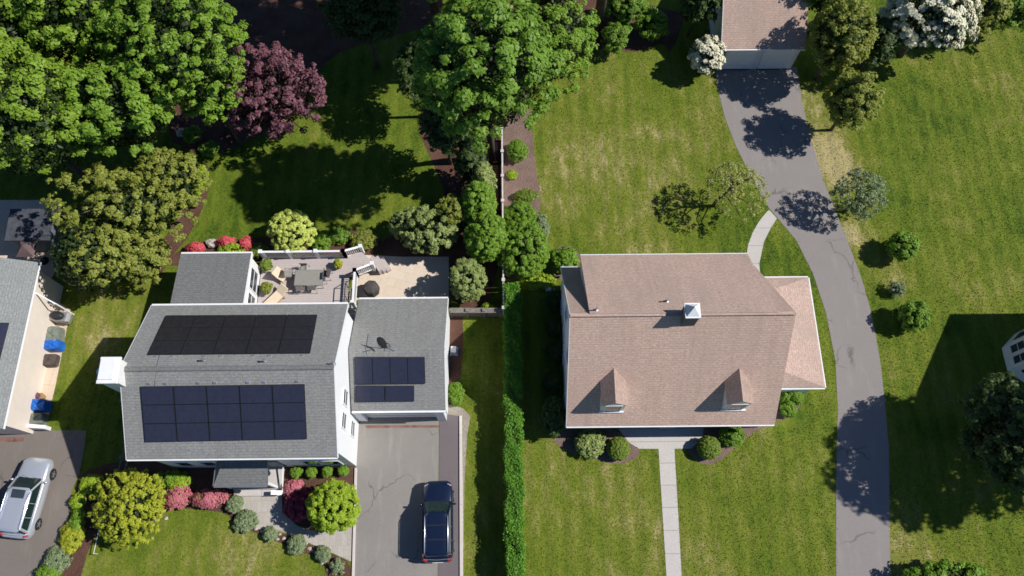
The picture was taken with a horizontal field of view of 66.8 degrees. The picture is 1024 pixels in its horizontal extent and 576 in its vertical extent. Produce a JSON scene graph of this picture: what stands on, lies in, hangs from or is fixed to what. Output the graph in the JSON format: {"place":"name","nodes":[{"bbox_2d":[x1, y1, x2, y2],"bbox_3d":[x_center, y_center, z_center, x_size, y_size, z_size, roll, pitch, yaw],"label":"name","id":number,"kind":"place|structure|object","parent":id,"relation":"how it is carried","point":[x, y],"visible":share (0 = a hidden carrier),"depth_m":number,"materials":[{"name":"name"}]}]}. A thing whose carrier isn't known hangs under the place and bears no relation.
{"place":"outdoors","nodes":[
{"label":"outdoors","id":0,"kind":"place"},
{"bbox_2d":[0,200,59,277],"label":"neighbour yard path","id":1,"kind":"structure","parent":0,"point":[8,249],"depth_m":50.26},
{"bbox_2d":[16,241,48,264],"bbox_3d":[-29.916,-2.153,48.621,1.103,2.450,1.103,-1,69,0],"label":"patio umbrella","id":2,"kind":"object","parent":1,"relation":"on","point":[26,248],"visible":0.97,"depth_m":47.70,"materials":[{"name":"fabric"}]},
{"bbox_2d":[4,209,69,251],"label":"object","id":3,"kind":"structure","parent":1,"relation":"on","point":[40,227],"depth_m":48.28,"materials":[{"name":"stone"}]},
{"bbox_2d":[170,229,382,265],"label":"planting bed deck","id":4,"kind":"structure","parent":0,"point":[265,241],"depth_m":50.04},
{"bbox_2d":[266,209,316,254],"bbox_3d":[-13.838,-3.465,48.852,3.250,3.046,3.099,-1,69,0],"label":"ball shrub","id":5,"kind":"object","parent":4,"relation":"on","point":[293,227],"visible":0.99,"depth_m":47.99,"materials":[{"name":"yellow plant"}]},
{"bbox_2d":[312,229,331,249],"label":"garden plant","id":6,"kind":"object","parent":4,"relation":"on","point":[321,239],"visible":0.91,"depth_m":49.66,"materials":[{"name":"green plant"}]},
{"bbox_2d":[328,225,350,244],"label":"garden plant","id":7,"kind":"object","parent":4,"relation":"on","point":[340,235],"visible":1,"depth_m":49.80,"materials":[{"name":"green plant"}]},
{"bbox_2d":[349,229,378,249],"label":"garden plant","id":8,"kind":"object","parent":4,"relation":"on","point":[366,239],"visible":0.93,"depth_m":49.67,"materials":[{"name":"green plant"}]},
{"bbox_2d":[233,490,352,560],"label":"paver path","id":9,"kind":"structure","parent":0,"point":[267,510],"depth_m":44.03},
{"bbox_2d":[167,0,442,153],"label":"woodland floor","id":10,"kind":"structure","parent":0,"point":[296,26],"depth_m":55.93,"materials":[{"name":"soil"}]},
{"bbox_2d":[92,0,248,135],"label":"maple tree","id":11,"kind":"object","parent":10,"relation":"on","point":[153,47],"visible":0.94,"depth_m":42.22,"materials":[{"name":"green plant"}]},
{"bbox_2d":[179,59,243,146],"bbox_3d":[-18.311,-11.078,48.666,3.903,8.730,3.782,32,73,11],"label":"maple tree","id":12,"kind":"object","parent":10,"relation":"on","point":[210,108],"visible":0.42,"depth_m":46.35,"materials":[{"name":"green plant"}]},
{"bbox_2d":[354,417,438,575],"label":"driveway","id":13,"kind":"structure","parent":0,"point":[397,469],"depth_m":44.70,"materials":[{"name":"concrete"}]},
{"bbox_2d":[419,481,455,562],"bbox_3d":[-4.149,12.977,43.329,2.118,1.721,4.422,-2,69,-1],"label":"parked car","id":14,"kind":"object","parent":13,"relation":"on","point":[438,545],"visible":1,"depth_m":42.68,"materials":[{"name":"blue paint"}]},
{"bbox_2d":[352,255,448,299],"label":"patio","id":15,"kind":"structure","parent":0,"point":[416,277],"depth_m":49.33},
{"bbox_2d":[0,0,1023,575],"bbox_3d":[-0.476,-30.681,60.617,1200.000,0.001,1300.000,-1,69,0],"label":"lawn","id":16,"kind":"structure","parent":0,"point":[362,70],"depth_m":49.40,"materials":[{"name":"green plant"}]},
{"bbox_2d":[0,257,62,433],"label":"pale roofed house","id":17,"kind":"structure","parent":16,"relation":"on","point":[25,321],"depth_m":45.15,"materials":[{"name":"beige"}]},
{"bbox_2d":[0,430,85,575],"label":"driveway","id":18,"kind":"structure","parent":16,"relation":"on","point":[63,450],"depth_m":44.88,"materials":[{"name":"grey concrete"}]},
{"bbox_2d":[0,457,56,538],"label":"parked car","id":19,"kind":"object","parent":18,"relation":"on","point":[22,505],"visible":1,"depth_m":43.29,"materials":[{"name":"silver metal"}]},
{"bbox_2d":[0,0,85,89],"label":"maple tree","id":20,"kind":"object","parent":16,"relation":"on","point":[8,27],"visible":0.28,"depth_m":43.10,"materials":[{"name":"green plant"}]},
{"bbox_2d":[0,36,108,192],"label":"maple tree","id":21,"kind":"object","parent":16,"relation":"on","point":[34,94],"visible":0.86,"depth_m":41.88,"materials":[{"name":"green plant"}]},
{"bbox_2d":[42,303,69,414],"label":"patio neighbour","id":22,"kind":"structure","parent":16,"relation":"on","point":[50,380],"depth_m":47.08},
{"bbox_2d":[0,0,161,95],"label":"maple tree","id":23,"kind":"object","parent":16,"relation":"on","point":[64,35],"visible":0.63,"depth_m":42.63,"materials":[{"name":"green plant"}]},
{"bbox_2d":[48,212,135,291],"bbox_3d":[-24.589,-1.982,46.770,4.973,5.903,5.056,-1,69,0],"label":"ornamental tree","id":24,"kind":"object","parent":16,"relation":"on","point":[84,266],"visible":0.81,"depth_m":44.68,"materials":[{"name":"green plant"}]},
{"bbox_2d":[51,57,175,156],"bbox_3d":[-22.418,-9.254,46.400,6.618,11.695,5.181,-1,69,0],"label":"maple tree","id":25,"kind":"object","parent":16,"relation":"on","point":[107,109],"visible":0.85,"depth_m":42.47,"materials":[{"name":"green plant"}]},
{"bbox_2d":[39,161,197,262],"bbox_3d":[-23.223,-4.265,46.646,8.553,7.738,6.013,-1,69,0],"label":"ornamental tree","id":26,"kind":"object","parent":16,"relation":"on","point":[122,192],"visible":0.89,"depth_m":45.10,"materials":[{"name":"green plant"}]},
{"bbox_2d":[151,163,209,275],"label":"planting bed yard","id":27,"kind":"structure","parent":16,"relation":"on","point":[187,225],"depth_m":50.62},
{"bbox_2d":[114,229,172,285],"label":"ornamental tree","id":28,"kind":"object","parent":27,"relation":"on","point":[155,261],"visible":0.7,"depth_m":46.24,"materials":[{"name":"green plant"}]},
{"bbox_2d":[130,147,212,211],"bbox_3d":[-20.653,-6.282,48.289,4.640,6.073,3.762,-1,69,0],"label":"ornamental tree","id":29,"kind":"object","parent":27,"relation":"on","point":[166,165],"visible":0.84,"depth_m":46.58,"materials":[{"name":"green plant"}]},
{"bbox_2d":[59,461,351,575],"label":"front bed edge","id":30,"kind":"object","parent":16,"relation":"on","point":[202,478],"visible":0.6,"depth_m":44.56,"materials":[{"name":"soil"}]},
{"bbox_2d":[41,545,73,573],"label":"garden plant","id":31,"kind":"object","parent":30,"relation":"on","point":[54,554],"visible":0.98,"depth_m":42.90,"materials":[{"name":"green plant"}]},
{"bbox_2d":[57,522,85,554],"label":"garden plant","id":32,"kind":"object","parent":30,"relation":"on","point":[70,539],"visible":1,"depth_m":43.25,"materials":[{"name":"plant"}]},
{"bbox_2d":[78,473,104,495],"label":"garden plant","id":33,"kind":"object","parent":30,"relation":"on","point":[87,483],"visible":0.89,"depth_m":44.32,"materials":[{"name":"green plant"}]},
{"bbox_2d":[86,467,166,549],"bbox_3d":[-21.219,12.112,42.744,4.398,3.557,4.373,-1,69,0],"label":"golden shrub","id":34,"kind":"object","parent":30,"relation":"on","point":[119,514],"visible":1,"depth_m":41.89,"materials":[{"name":"plant"}]},
{"bbox_2d":[150,469,191,488],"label":"garden plant","id":35,"kind":"object","parent":30,"relation":"on","point":[166,477],"visible":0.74,"depth_m":44.40,"materials":[{"name":"green plant"}]},
{"bbox_2d":[163,485,192,510],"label":"azalea","id":36,"kind":"object","parent":30,"relation":"on","point":[175,497],"visible":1,"depth_m":43.96,"materials":[{"name":"pink plant"}]},
{"bbox_2d":[189,488,228,508],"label":"azalea","id":37,"kind":"object","parent":30,"relation":"on","point":[205,498],"visible":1,"depth_m":43.93,"materials":[{"name":"pink plant"}]},
{"bbox_2d":[231,508,259,533],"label":"lavender shrub","id":38,"kind":"object","parent":30,"relation":"on","point":[248,522],"visible":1,"depth_m":43.71,"materials":[{"name":"green plant"}]},
{"bbox_2d":[287,533,306,555],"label":"lavender shrub","id":39,"kind":"object","parent":30,"relation":"on","point":[297,543],"visible":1,"depth_m":43.24,"materials":[{"name":"green plant"}]},
{"bbox_2d":[215,41,327,139],"bbox_3d":[-15.329,-11.898,49.377,7.438,7.979,5.507,-1,69,0],"label":"purple maple","id":40,"kind":"object","parent":16,"relation":"on","point":[262,79],"visible":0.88,"depth_m":48.15,"materials":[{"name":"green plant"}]},
{"bbox_2d":[96,252,449,495],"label":"grey roofed house","id":41,"kind":"structure","parent":16,"relation":"on","point":[231,380],"depth_m":40.85,"materials":[{"name":"white"}]},
{"bbox_2d":[282,466,354,530],"bbox_3d":[-11.212,11.887,44.660,4.432,0.001,3.995,-1,69,0],"label":"front bed","id":42,"kind":"object","parent":16,"relation":"on","point":[314,482],"visible":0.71,"depth_m":44.96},
{"bbox_2d":[282,488,313,522],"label":"maple","id":43,"kind":"object","parent":42,"relation":"on","point":[294,509],"visible":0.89,"depth_m":43.70,"materials":[{"name":"purple plant"}]},
{"bbox_2d":[305,477,360,535],"bbox_3d":[-9.766,12.041,42.761,3.014,3.572,2.999,-1,69,0],"label":"ball shrub","id":44,"kind":"object","parent":42,"relation":"on","point":[342,513],"visible":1,"depth_m":41.76,"materials":[{"name":"green plant"}]},
{"bbox_2d":[258,244,391,321],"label":"wooden deck","id":45,"kind":"structure","parent":16,"relation":"on","point":[357,265],"depth_m":48.34,"materials":[{"name":"grey wood"}]},
{"bbox_2d":[294,270,323,287],"bbox_3d":[-12.453,-0.511,47.969,1.760,0.721,1.040,-1,69,0],"label":"patio table","id":46,"kind":"object","parent":45,"relation":"on","point":[308,277],"visible":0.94,"depth_m":47.61,"materials":[{"name":"grey metal"}]},
{"bbox_2d":[316,0,405,69],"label":"shade tree","id":47,"kind":"object","parent":16,"relation":"on","point":[361,14],"visible":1,"depth_m":48.84,"materials":[{"name":"green plant"}]},
{"bbox_2d":[380,111,501,307],"bbox_3d":[-4.741,-6.047,51.382,8.144,0.001,15.646,-1,69,0],"label":"planting bed","id":48,"kind":"object","parent":16,"relation":"on","point":[449,176],"visible":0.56,"depth_m":50.34,"materials":[{"name":"soil"}]},
{"bbox_2d":[387,206,422,239],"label":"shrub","id":49,"kind":"object","parent":48,"relation":"on","point":[395,221],"visible":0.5,"depth_m":48.57,"materials":[{"name":"green plant"}]},
{"bbox_2d":[392,36,439,103],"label":"shade tree","id":50,"kind":"object","parent":48,"relation":"on","point":[407,53],"visible":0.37,"depth_m":47.76,"materials":[{"name":"green plant"}]},
{"bbox_2d":[395,204,459,254],"bbox_3d":[-5.276,-3.468,48.593,4.042,3.535,3.046,-1,69,0],"label":"shrub","id":51,"kind":"object","parent":48,"relation":"on","point":[431,236],"visible":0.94,"depth_m":47.63,"materials":[{"name":"green plant"}]},
{"bbox_2d":[418,95,471,164],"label":"shade tree","id":52,"kind":"object","parent":48,"relation":"on","point":[431,125],"visible":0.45,"depth_m":46.82,"materials":[{"name":"green plant"}]},
{"bbox_2d":[432,193,465,227],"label":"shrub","id":53,"kind":"object","parent":48,"relation":"on","point":[449,207],"visible":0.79,"depth_m":47.63,"materials":[{"name":"green plant"}]},
{"bbox_2d":[447,257,487,302],"bbox_3d":[-2.676,-0.444,47.431,2.491,3.587,2.660,-1,69,0],"label":"round shrub","id":54,"kind":"object","parent":48,"relation":"on","point":[471,270],"visible":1,"depth_m":46.49,"materials":[{"name":"green plant"}]},
{"bbox_2d":[453,135,487,182],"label":"conifer","id":55,"kind":"object","parent":48,"relation":"on","point":[467,159],"visible":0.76,"depth_m":47.91,"materials":[{"name":"green plant"}]},
{"bbox_2d":[459,180,497,222],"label":"arborvitae","id":56,"kind":"object","parent":48,"relation":"on","point":[477,197],"visible":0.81,"depth_m":47.08,"materials":[{"name":"green plant"}]},
{"bbox_2d":[471,161,497,191],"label":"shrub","id":57,"kind":"object","parent":48,"relation":"on","point":[484,172],"visible":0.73,"depth_m":47.72,"materials":[{"name":"green plant"}]},
{"bbox_2d":[462,210,508,262],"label":"arborvitae","id":58,"kind":"object","parent":48,"relation":"on","point":[485,239],"visible":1,"depth_m":46.76,"materials":[{"name":"green plant"}]},
{"bbox_2d":[410,0,564,161],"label":"maple tree","id":59,"kind":"object","parent":48,"relation":"on","point":[525,61],"visible":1,"depth_m":38.35,"materials":[{"name":"green plant"}]},
{"bbox_2d":[438,411,459,575],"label":"driveway strip","id":60,"kind":"object","parent":16,"relation":"on","point":[449,449],"visible":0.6,"depth_m":45.18,"materials":[{"name":"concrete"}]},
{"bbox_2d":[448,313,462,403],"bbox_3d":[-3.431,4.092,47.583,0.868,0.001,6.079,-1,69,0],"label":"side bed","id":61,"kind":"object","parent":16,"relation":"on","point":[456,336],"visible":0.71,"depth_m":47.77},
{"bbox_2d":[448,382,464,405],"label":"garden plant","id":62,"kind":"object","parent":16,"relation":"on","point":[455,390],"visible":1,"depth_m":46.13,"materials":[{"name":"green plant"}]},
{"bbox_2d":[448,404,469,549],"bbox_3d":[-3.111,11.455,44.809,1.347,0.001,9.664,-1,69,0],"label":"gravel margin","id":63,"kind":"object","parent":16,"relation":"on","point":[458,411],"visible":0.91,"depth_m":46.03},
{"bbox_2d":[459,416,462,575],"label":"kerb","id":64,"kind":"structure","parent":16,"relation":"on","point":[461,493],"depth_m":44.60,"materials":[{"name":"concrete"}]},
{"bbox_2d":[449,308,501,317],"bbox_3d":[-2.219,1.551,47.826,3.267,1.340,0.320,0,69,0],"label":"wooden fence","id":65,"kind":"object","parent":16,"relation":"on","point":[473,312],"visible":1,"depth_m":47.35,"materials":[{"name":"grey wood"}]},
{"bbox_2d":[501,281,526,575],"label":"clipped hedge","id":66,"kind":"object","parent":16,"relation":"on","point":[513,509],"visible":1,"depth_m":44.18,"materials":[{"name":"green plant"}]},
{"bbox_2d":[503,109,539,280],"bbox_3d":[0.626,-6.912,51.704,2.461,0.001,13.819,-1,69,0],"label":"planting bed strip","id":67,"kind":"object","parent":16,"relation":"on","point":[527,174],"visible":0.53,"depth_m":52.14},
{"bbox_2d":[506,138,528,161],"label":"shrub","id":68,"kind":"object","parent":67,"relation":"on","point":[517,148],"visible":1,"depth_m":51.49,"materials":[{"name":"green plant"}]},
{"bbox_2d":[501,200,538,224],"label":"shrub","id":69,"kind":"object","parent":67,"relation":"on","point":[513,211],"visible":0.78,"depth_m":49.56,"materials":[{"name":"green plant"}]},
{"bbox_2d":[497,219,551,280],"bbox_3d":[0.726,-2.470,48.469,3.479,3.070,4.154,-1,69,0],"label":"shrub","id":70,"kind":"object","parent":67,"relation":"on","point":[524,240],"visible":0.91,"depth_m":47.71,"materials":[{"name":"green plant"}]},
{"bbox_2d":[518,272,556,290],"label":"shrub","id":71,"kind":"object","parent":16,"relation":"on","point":[540,281],"visible":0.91,"depth_m":48.77,"materials":[{"name":"green plant"}]},
{"bbox_2d":[542,370,561,395],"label":"foundation shrub","id":72,"kind":"object","parent":16,"relation":"on","point":[552,380],"visible":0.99,"depth_m":46.11,"materials":[{"name":"green plant"}]},
{"bbox_2d":[540,395,565,438],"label":"yew shrub","id":73,"kind":"object","parent":16,"relation":"on","point":[552,414],"visible":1,"depth_m":44.34,"materials":[{"name":"green plant"}]},
{"bbox_2d":[545,339,562,361],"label":"foundation shrub","id":74,"kind":"object","parent":16,"relation":"on","point":[554,351],"visible":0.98,"depth_m":46.76,"materials":[{"name":"green plant"}]},
{"bbox_2d":[516,0,600,101],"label":"maple tree","id":75,"kind":"object","parent":16,"relation":"on","point":[560,17],"visible":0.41,"depth_m":47.13,"materials":[{"name":"green plant"}]},
{"bbox_2d":[551,245,580,278],"bbox_3d":[3.494,-1.630,49.727,2.002,0.001,2.397,-1,69,0],"label":"planting bed back","id":76,"kind":"object","parent":16,"relation":"on","point":[558,275],"visible":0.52,"depth_m":49.61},
{"bbox_2d":[550,245,580,272],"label":"shrub","id":77,"kind":"object","parent":76,"relation":"on","point":[566,257],"visible":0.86,"depth_m":48.64,"materials":[{"name":"green plant"}]},
{"bbox_2d":[463,0,683,82],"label":"planting bed fence","id":78,"kind":"object","parent":16,"relation":"on","point":[636,42],"visible":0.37,"depth_m":55.95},
{"bbox_2d":[600,20,632,54],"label":"shrub","id":79,"kind":"object","parent":78,"relation":"on","point":[616,44],"visible":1,"depth_m":53.90,"materials":[{"name":"green plant"}]},
{"bbox_2d":[605,0,649,25],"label":"shrub","id":80,"kind":"object","parent":78,"relation":"on","point":[627,12],"visible":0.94,"depth_m":53.99,"materials":[{"name":"green plant"}]},
{"bbox_2d":[633,5,669,41],"bbox_3d":[9.823,-18.544,54.913,2.553,2.276,2.511,-1,69,0],"label":"shrub","id":81,"kind":"object","parent":78,"relation":"on","point":[652,25],"visible":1,"depth_m":54.27,"materials":[{"name":"green plant"}]},
{"bbox_2d":[553,425,639,463],"bbox_3d":[4.815,9.075,45.716,5.457,0.001,1.948,12,70,5],"label":"planting bed","id":82,"kind":"object","parent":16,"relation":"on","point":[565,439],"visible":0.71,"depth_m":45.71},
{"bbox_2d":[573,428,606,459],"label":"shrub","id":83,"kind":"object","parent":82,"relation":"on","point":[588,442],"visible":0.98,"depth_m":44.86,"materials":[{"name":"green plant"}]},
{"bbox_2d":[606,436,630,460],"bbox_3d":[6.174,9.320,45.045,1.450,1.209,1.421,-1,69,0],"label":"boxwood ball","id":84,"kind":"object","parent":82,"relation":"on","point":[618,448],"visible":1,"depth_m":44.65,"materials":[{"name":"green plant"}]},
{"bbox_2d":[560,253,825,428],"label":"tan roofed house","id":85,"kind":"structure","parent":16,"relation":"on","point":[686,340],"depth_m":41.70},
{"bbox_2d":[678,0,721,36],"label":"shade tree","id":86,"kind":"object","parent":16,"relation":"on","point":[692,10],"visible":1,"depth_m":52.44,"materials":[{"name":"green plant"}]},
{"bbox_2d":[687,33,726,75],"bbox_3d":[13.363,-15.869,53.402,2.704,3.228,3.041,-1,69,0],"label":"flowering shrub","id":87,"kind":"object","parent":16,"relation":"on","point":[701,61],"visible":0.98,"depth_m":52.49,"materials":[{"name":"white plant"}]},
{"bbox_2d":[689,426,766,463],"bbox_3d":[12.564,8.644,45.877,4.825,0.001,2.038,-32,73,-11],"label":"planting bed","id":88,"kind":"object","parent":16,"relation":"on","point":[714,432],"visible":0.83,"depth_m":45.63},
{"bbox_2d":[696,435,720,459],"bbox_3d":[11.405,9.271,45.057,1.435,1.221,1.435,-1,69,0],"label":"boxwood ball","id":89,"kind":"object","parent":88,"relation":"on","point":[708,447],"visible":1,"depth_m":44.71,"materials":[{"name":"green plant"}]},
{"bbox_2d":[717,427,745,447],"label":"shrub","id":90,"kind":"object","parent":88,"relation":"on","point":[730,437],"visible":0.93,"depth_m":44.92,"materials":[{"name":"green plant"}]},
{"bbox_2d":[704,160,772,222],"bbox_3d":[13.997,-5.904,49.172,3.536,4.158,4.336,-41,75,-14],"label":"airy tree","id":91,"kind":"object","parent":16,"relation":"on","point":[730,183],"visible":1,"depth_m":48.11,"materials":[{"name":"green plant"}]},
{"bbox_2d":[709,0,807,69],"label":"detached garage","id":92,"kind":"structure","parent":16,"relation":"on","point":[763,34],"depth_m":52.22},
{"bbox_2d":[721,51,757,69],"bbox_3d":[15.705,-15.799,53.910,2.150,2.080,0.085,-1,69,0],"label":"garage door","id":93,"kind":"structure","parent":92,"relation":"in","point":[735,60],"depth_m":53.85,"materials":[{"name":"white paint"}]},
{"bbox_2d":[757,51,796,69],"bbox_3d":[18.354,-15.823,53.919,2.150,2.080,0.085,-1,69,0],"label":"garage door","id":94,"kind":"structure","parent":92,"relation":"in","point":[771,60],"depth_m":53.93,"materials":[{"name":"white paint"}]},
{"bbox_2d":[808,0,878,80],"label":"yew tree","id":95,"kind":"object","parent":16,"relation":"on","point":[840,30],"visible":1,"depth_m":49.44,"materials":[{"name":"green plant"}]},
{"bbox_2d":[821,66,885,131],"bbox_3d":[21.751,-11.726,50.346,3.418,6.041,3.876,-29,72,-10],"label":"yew tree","id":96,"kind":"object","parent":16,"relation":"on","point":[853,97],"visible":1,"depth_m":48.95,"materials":[{"name":"green plant"}]},
{"bbox_2d":[828,167,889,220],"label":"young tree","id":97,"kind":"object","parent":16,"relation":"on","point":[870,196],"visible":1,"depth_m":48.33,"materials":[{"name":"green plant"}]},
{"bbox_2d":[858,13,902,69],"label":"oak tree","id":98,"kind":"object","parent":16,"relation":"on","point":[889,41],"visible":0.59,"depth_m":51.30,"materials":[{"name":"green plant"}]},
{"bbox_2d":[884,230,921,262],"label":"tree","id":99,"kind":"object","parent":16,"relation":"on","point":[903,245],"visible":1,"depth_m":48.44,"materials":[{"name":"green plant"}]},
{"bbox_2d":[897,300,931,332],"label":"tree","id":100,"kind":"object","parent":16,"relation":"on","point":[918,317],"visible":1,"depth_m":46.84,"materials":[{"name":"green plant"}]},
{"bbox_2d":[878,0,983,58],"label":"dogwood tree","id":101,"kind":"object","parent":16,"relation":"on","point":[935,28],"visible":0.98,"depth_m":50.07,"materials":[{"name":"white plant"}]},
{"bbox_2d":[901,558,987,575],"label":"dogwood shrub","id":102,"kind":"object","parent":16,"relation":"on","point":[944,566],"visible":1,"depth_m":41.77,"materials":[{"name":"green plant"}]},
{"bbox_2d":[957,371,1023,497],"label":"shade tree","id":103,"kind":"object","parent":16,"relation":"on","point":[996,457],"visible":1,"depth_m":40.95,"materials":[{"name":"green plant"}]},
{"bbox_2d":[975,0,1013,34],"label":"oak tree","id":104,"kind":"object","parent":16,"relation":"on","point":[998,9],"visible":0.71,"depth_m":51.87,"materials":[{"name":"green plant"}]},
{"bbox_2d":[990,0,1023,32],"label":"oak tree","id":105,"kind":"object","parent":16,"relation":"on","point":[1016,17],"visible":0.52,"depth_m":53.17,"materials":[{"name":"green plant"}]},
{"bbox_2d":[1002,330,1023,381],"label":"white house","id":106,"kind":"structure","parent":16,"relation":"on","point":[1013,350],"depth_m":46.63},
{"bbox_2d":[619,428,703,448],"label":"front stoop","id":107,"kind":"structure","parent":0,"point":[678,438],"depth_m":45.81,"materials":[{"name":"concrete"}]},
{"bbox_2d":[658,449,681,575],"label":"path to street","id":108,"kind":"structure","parent":0,"point":[669,508],"depth_m":44.33,"materials":[{"name":"concrete"}]},
{"bbox_2d":[747,210,776,270],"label":"path","id":109,"kind":"structure","parent":0,"point":[761,232],"depth_m":50.33,"materials":[{"name":"concrete"}]},
{"bbox_2d":[715,67,889,575],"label":"driveway","id":110,"kind":"structure","parent":0,"point":[764,115],"depth_m":49.17,"materials":[{"name":"asphalt"}]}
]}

